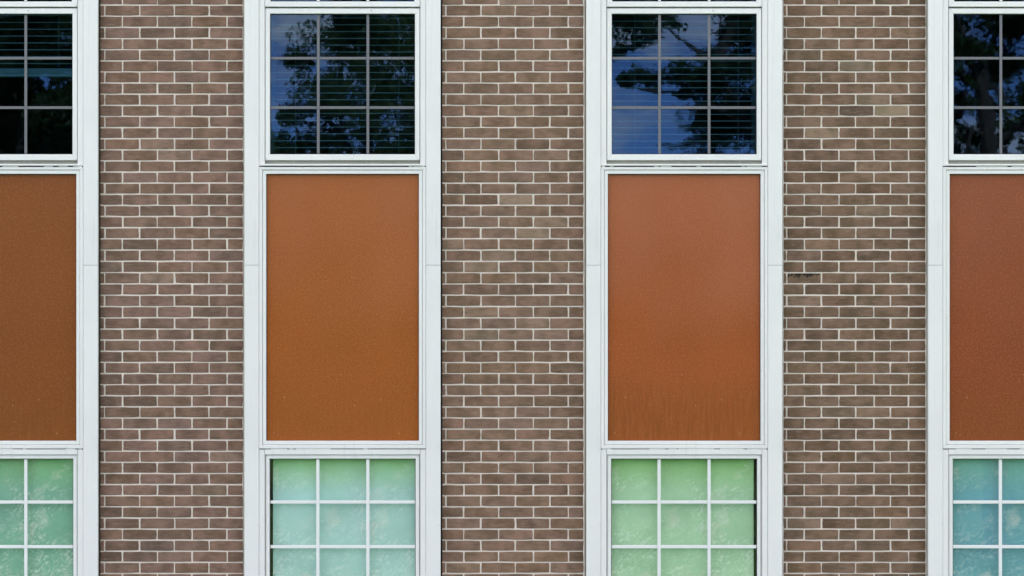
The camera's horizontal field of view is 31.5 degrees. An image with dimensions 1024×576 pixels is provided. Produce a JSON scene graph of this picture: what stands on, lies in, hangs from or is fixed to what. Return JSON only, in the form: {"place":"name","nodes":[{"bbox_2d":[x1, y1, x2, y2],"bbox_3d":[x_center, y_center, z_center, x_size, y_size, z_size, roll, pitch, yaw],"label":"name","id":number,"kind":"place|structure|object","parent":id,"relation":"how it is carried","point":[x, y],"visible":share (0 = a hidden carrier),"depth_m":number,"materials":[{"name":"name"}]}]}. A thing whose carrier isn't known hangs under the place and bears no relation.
{"place":"outdoors","nodes":[
{"label":"outdoors","id":0,"kind":"place"},
{"bbox_2d":[0,0,1023,153],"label":"windows","id":1,"kind":"structure","parent":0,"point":[976,83],"depth_m":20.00,"materials":[{"name":"black glass"}]},
{"bbox_3d":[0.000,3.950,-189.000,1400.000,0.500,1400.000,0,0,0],"label":"lawn","id":2,"kind":"structure","parent":0,"visible":0},
{"bbox_2d":[0,0,99,575],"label":"window bay","id":3,"kind":"object","parent":2,"relation":"on","point":[49,306],"depth_m":11.03,"materials":[{"name":"white paint"}]},
{"bbox_2d":[0,15,71,77],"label":"venetian blind","id":4,"kind":"object","parent":3,"relation":"attached to","point":[38,72],"visible":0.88,"depth_m":11.09,"materials":[{"name":"grey plastic"}]},
{"bbox_2d":[0,459,72,575],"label":"roller shade","id":5,"kind":"object","parent":3,"relation":"attached to","point":[50,479],"visible":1,"depth_m":11.06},
{"bbox_2d":[0,449,77,575],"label":"window frame","id":6,"kind":"structure","parent":3,"relation":"in","point":[2,451],"depth_m":11.00,"materials":[{"name":"white paint"}]},
{"bbox_2d":[100,0,243,575],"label":"brick pier","id":7,"kind":"structure","parent":2,"relation":"on","point":[171,287],"depth_m":11.06,"materials":[{"name":"brick"}]},
{"bbox_2d":[244,0,441,575],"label":"window bay","id":8,"kind":"object","parent":2,"relation":"on","point":[342,306],"depth_m":11.03,"materials":[{"name":"white paint"}]},
{"bbox_2d":[265,449,419,575],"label":"window frame","id":9,"kind":"structure","parent":8,"relation":"in","point":[267,451],"depth_m":11.00,"materials":[{"name":"white paint"}]},
{"bbox_2d":[272,0,414,153],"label":"venetian blind","id":10,"kind":"object","parent":8,"relation":"attached to","point":[295,79],"visible":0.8,"depth_m":11.09,"materials":[{"name":"grey"}]},
{"bbox_2d":[273,459,414,575],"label":"roller shade","id":11,"kind":"object","parent":8,"relation":"attached to","point":[345,479],"visible":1,"depth_m":11.06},
{"bbox_2d":[442,0,585,575],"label":"brick pier","id":12,"kind":"structure","parent":2,"relation":"on","point":[513,287],"depth_m":11.06,"materials":[{"name":"brick"}]},
{"bbox_2d":[586,0,781,575],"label":"window bay","id":13,"kind":"object","parent":2,"relation":"on","point":[683,306],"depth_m":11.03,"materials":[{"name":"white paint"}]},
{"bbox_2d":[612,459,753,575],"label":"roller shade","id":14,"kind":"object","parent":13,"relation":"attached to","point":[681,479],"visible":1,"depth_m":11.06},
{"bbox_2d":[612,21,754,147],"bbox_3d":[1.046,-1.924,11.116,0.883,2.252,0.058,0,0,0],"label":"venetian blind","id":15,"kind":"object","parent":13,"relation":"attached to","point":[681,81],"visible":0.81,"depth_m":11.09,"materials":[{"name":"grey plastic"}]},
{"bbox_2d":[606,449,761,575],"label":"window frame","id":16,"kind":"structure","parent":13,"relation":"in","point":[608,451],"depth_m":11.00,"materials":[{"name":"white paint"}]},
{"bbox_2d":[782,0,925,575],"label":"brick pier","id":17,"kind":"structure","parent":2,"relation":"on","point":[853,287],"depth_m":11.06,"materials":[{"name":"brick"}]},
{"bbox_2d":[926,0,1023,575],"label":"window bay","id":18,"kind":"object","parent":2,"relation":"on","point":[974,306],"depth_m":11.03,"materials":[{"name":"white paint"}]},
{"bbox_2d":[948,449,1023,575],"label":"window frame","id":19,"kind":"structure","parent":18,"relation":"in","point":[950,451],"depth_m":11.00,"materials":[{"name":"white paint"}]},
{"bbox_2d":[953,459,1023,575],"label":"roller shade","id":20,"kind":"object","parent":18,"relation":"attached to","point":[975,479],"visible":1,"depth_m":11.06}
]}

